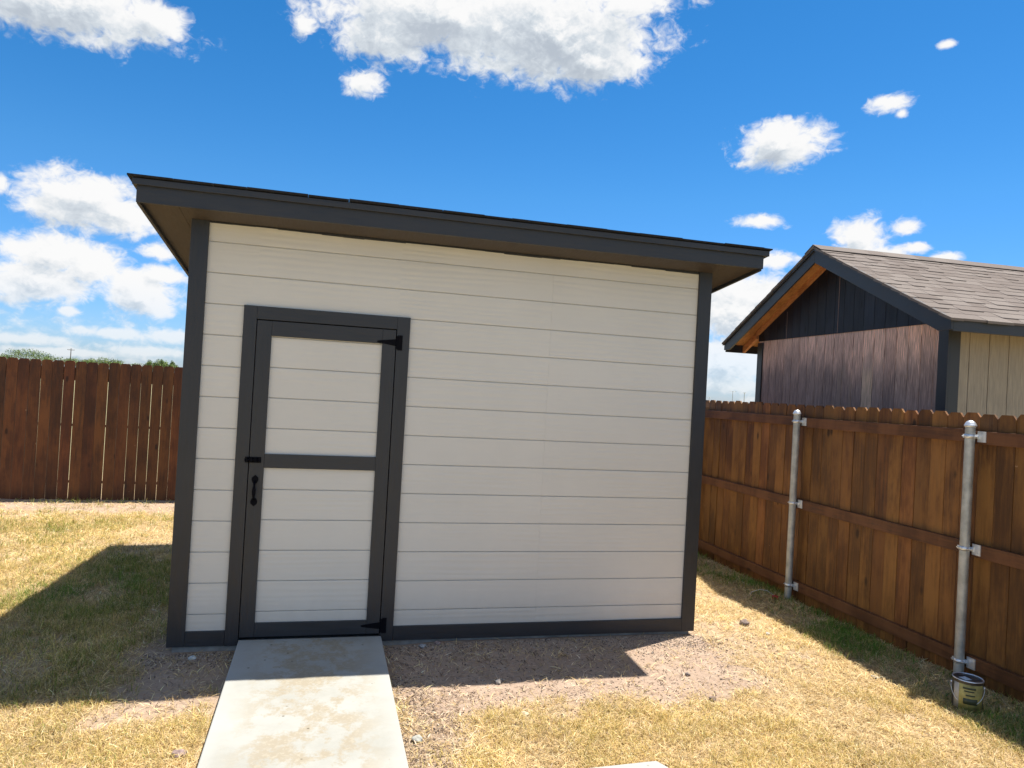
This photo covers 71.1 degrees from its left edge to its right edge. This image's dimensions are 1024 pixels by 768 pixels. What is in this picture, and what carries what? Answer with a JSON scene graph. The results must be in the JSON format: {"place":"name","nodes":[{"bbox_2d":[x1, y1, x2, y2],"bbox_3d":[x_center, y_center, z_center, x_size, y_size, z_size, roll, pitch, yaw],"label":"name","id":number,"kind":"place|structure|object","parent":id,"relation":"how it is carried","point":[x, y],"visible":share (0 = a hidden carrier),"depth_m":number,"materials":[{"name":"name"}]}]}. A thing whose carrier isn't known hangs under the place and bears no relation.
{"place":"outdoors","nodes":[
{"label":"outdoors","id":0,"kind":"place"},
{"bbox_2d":[197,636,408,767],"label":"path","id":1,"kind":"structure","parent":0,"point":[309,703],"depth_m":3.77,"materials":[{"name":"concrete"}]},
{"bbox_2d":[0,380,1023,767],"bbox_3d":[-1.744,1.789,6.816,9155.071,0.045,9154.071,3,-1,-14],"label":"ground","id":2,"kind":"structure","parent":0,"point":[508,672],"depth_m":4.51,"materials":[{"name":"soil"}]},
{"bbox_2d":[0,353,13,358],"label":"tree","id":3,"kind":"object","parent":2,"relation":"on","point":[6,356],"visible":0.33,"depth_m":259.85,"materials":[{"name":"green plant"}]},
{"bbox_2d":[5,348,49,359],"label":"tree","id":4,"kind":"object","parent":2,"relation":"on","point":[19,352],"visible":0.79,"depth_m":259.47,"materials":[{"name":"green plant"}]},
{"bbox_2d":[40,354,80,364],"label":"tree","id":5,"kind":"object","parent":2,"relation":"on","point":[66,359],"visible":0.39,"depth_m":258.45,"materials":[{"name":"green plant"}]},
{"bbox_2d":[75,358,98,364],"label":"tree","id":6,"kind":"object","parent":2,"relation":"on","point":[76,361],"visible":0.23,"depth_m":258.25,"materials":[{"name":"green plant"}]},
{"bbox_2d":[0,357,182,500],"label":"privacy fence","id":7,"kind":"object","parent":2,"relation":"on","point":[32,466],"visible":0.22,"depth_m":9.89,"materials":[{"name":"brown wood"}]},
{"bbox_2d":[83,357,123,363],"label":"tree","id":8,"kind":"object","parent":2,"relation":"on","point":[101,361],"visible":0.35,"depth_m":257.63,"materials":[{"name":"green plant"}]},
{"bbox_2d":[106,359,134,365],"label":"tree","id":9,"kind":"object","parent":2,"relation":"on","point":[112,361],"visible":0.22,"depth_m":257.22,"materials":[{"name":"green plant"}]},
{"bbox_2d":[143,360,156,365],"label":"tree","id":10,"kind":"object","parent":2,"relation":"on","point":[150,362],"visible":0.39,"depth_m":239.38,"materials":[{"name":"green plant"}]},
{"bbox_2d":[152,359,168,367],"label":"tree","id":11,"kind":"object","parent":2,"relation":"on","point":[161,362],"visible":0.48,"depth_m":239.52,"materials":[{"name":"green plant"}]},
{"bbox_2d":[163,360,178,371],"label":"tree","id":12,"kind":"object","parent":2,"relation":"on","point":[172,364],"visible":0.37,"depth_m":240.07,"materials":[{"name":"green plant"}]},
{"bbox_2d":[171,749,186,759],"bbox_3d":[-1.576,1.752,3.394,0.070,0.044,0.069,3,-1,38],"label":"dirt clod","id":13,"kind":"object","parent":2,"relation":"on","point":[180,751],"visible":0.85,"depth_m":3.38,"materials":[{"name":"soil"}]},
{"bbox_2d":[188,655,195,659],"bbox_3d":[-2.034,1.742,4.557,0.051,0.028,0.050,3,-1,-14],"label":"stone","id":14,"kind":"object","parent":2,"relation":"on","point":[191,657],"visible":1,"depth_m":4.54,"materials":[{"name":"grey stone"}]},
{"bbox_2d":[411,735,422,742],"bbox_3d":[-0.485,1.821,3.668,0.060,0.037,0.065,3,-1,-14],"label":"stone","id":15,"kind":"object","parent":2,"relation":"on","point":[417,738],"visible":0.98,"depth_m":3.65,"materials":[{"name":"white stone"}]},
{"bbox_2d":[127,173,772,652],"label":"storage shed","id":16,"kind":"structure","parent":2,"relation":"on","point":[405,425],"depth_m":5.03,"materials":[{"name":"beige paint"}]},
{"bbox_2d":[239,320,402,636],"bbox_3d":[-1.291,0.649,4.836,0.986,2.097,0.094,3,-1,-14],"label":"door","id":17,"kind":"structure","parent":16,"relation":"in","point":[318,459],"depth_m":4.85,"materials":[{"name":"beige paint"}]},
{"bbox_2d":[135,634,856,767],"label":"gravel","id":18,"kind":"structure","parent":2,"relation":"on","point":[228,658],"depth_m":4.71,"materials":[{"name":"gravel"}]},
{"bbox_2d":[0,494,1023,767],"bbox_3d":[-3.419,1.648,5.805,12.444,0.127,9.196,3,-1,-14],"label":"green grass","id":19,"kind":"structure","parent":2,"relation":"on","point":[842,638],"depth_m":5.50,"materials":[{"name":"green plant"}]},
{"bbox_2d":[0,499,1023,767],"bbox_3d":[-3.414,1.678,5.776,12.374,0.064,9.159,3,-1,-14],"label":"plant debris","id":20,"kind":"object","parent":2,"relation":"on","point":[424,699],"visible":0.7,"depth_m":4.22,"materials":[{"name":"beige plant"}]},
{"bbox_2d":[739,619,749,625],"bbox_3d":[1.910,1.961,5.882,0.080,0.068,0.092,3,-1,30],"label":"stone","id":21,"kind":"object","parent":2,"relation":"on","point":[744,622],"visible":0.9,"depth_m":5.86,"materials":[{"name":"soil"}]},
{"bbox_2d":[750,589,778,598],"bbox_3d":[2.374,1.983,6.754,0.282,0.091,0.059,3,-1,21],"label":"marker flag","id":22,"kind":"object","parent":2,"relation":"on","point":[775,596],"visible":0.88,"depth_m":6.73,"materials":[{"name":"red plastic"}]},
{"bbox_2d":[698,400,1023,703],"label":"privacy fence","id":23,"kind":"object","parent":2,"relation":"on","point":[902,529],"visible":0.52,"depth_m":5.72,"materials":[{"name":"brown wood"}]},
{"bbox_2d":[951,672,984,714],"bbox_3d":[2.820,1.917,4.434,0.174,0.200,0.176,3,-1,-14],"label":"paint can","id":24,"kind":"object","parent":2,"relation":"on","point":[967,689],"visible":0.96,"depth_m":4.38,"materials":[{"name":"metal"}]},
{"bbox_2d":[0,498,1023,767],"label":"dry grass","id":25,"kind":"structure","parent":0,"point":[592,734],"depth_m":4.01,"materials":[{"name":"beige plant"}]},
{"bbox_2d":[0,0,1023,402],"label":"sky","id":26,"kind":"structure","parent":0,"point":[786,127],"materials":[{"name":"blue"}]},
{"bbox_2d":[594,761,667,767],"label":"pavement","id":27,"kind":"structure","parent":0,"point":[653,764],"depth_m":3.47,"materials":[{"name":"concrete"}]},
{"bbox_2d":[722,244,1023,417],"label":"neighbour shed","id":28,"kind":"structure","parent":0,"point":[821,325],"depth_m":7.01,"materials":[{"name":"brown wood"}]}
]}

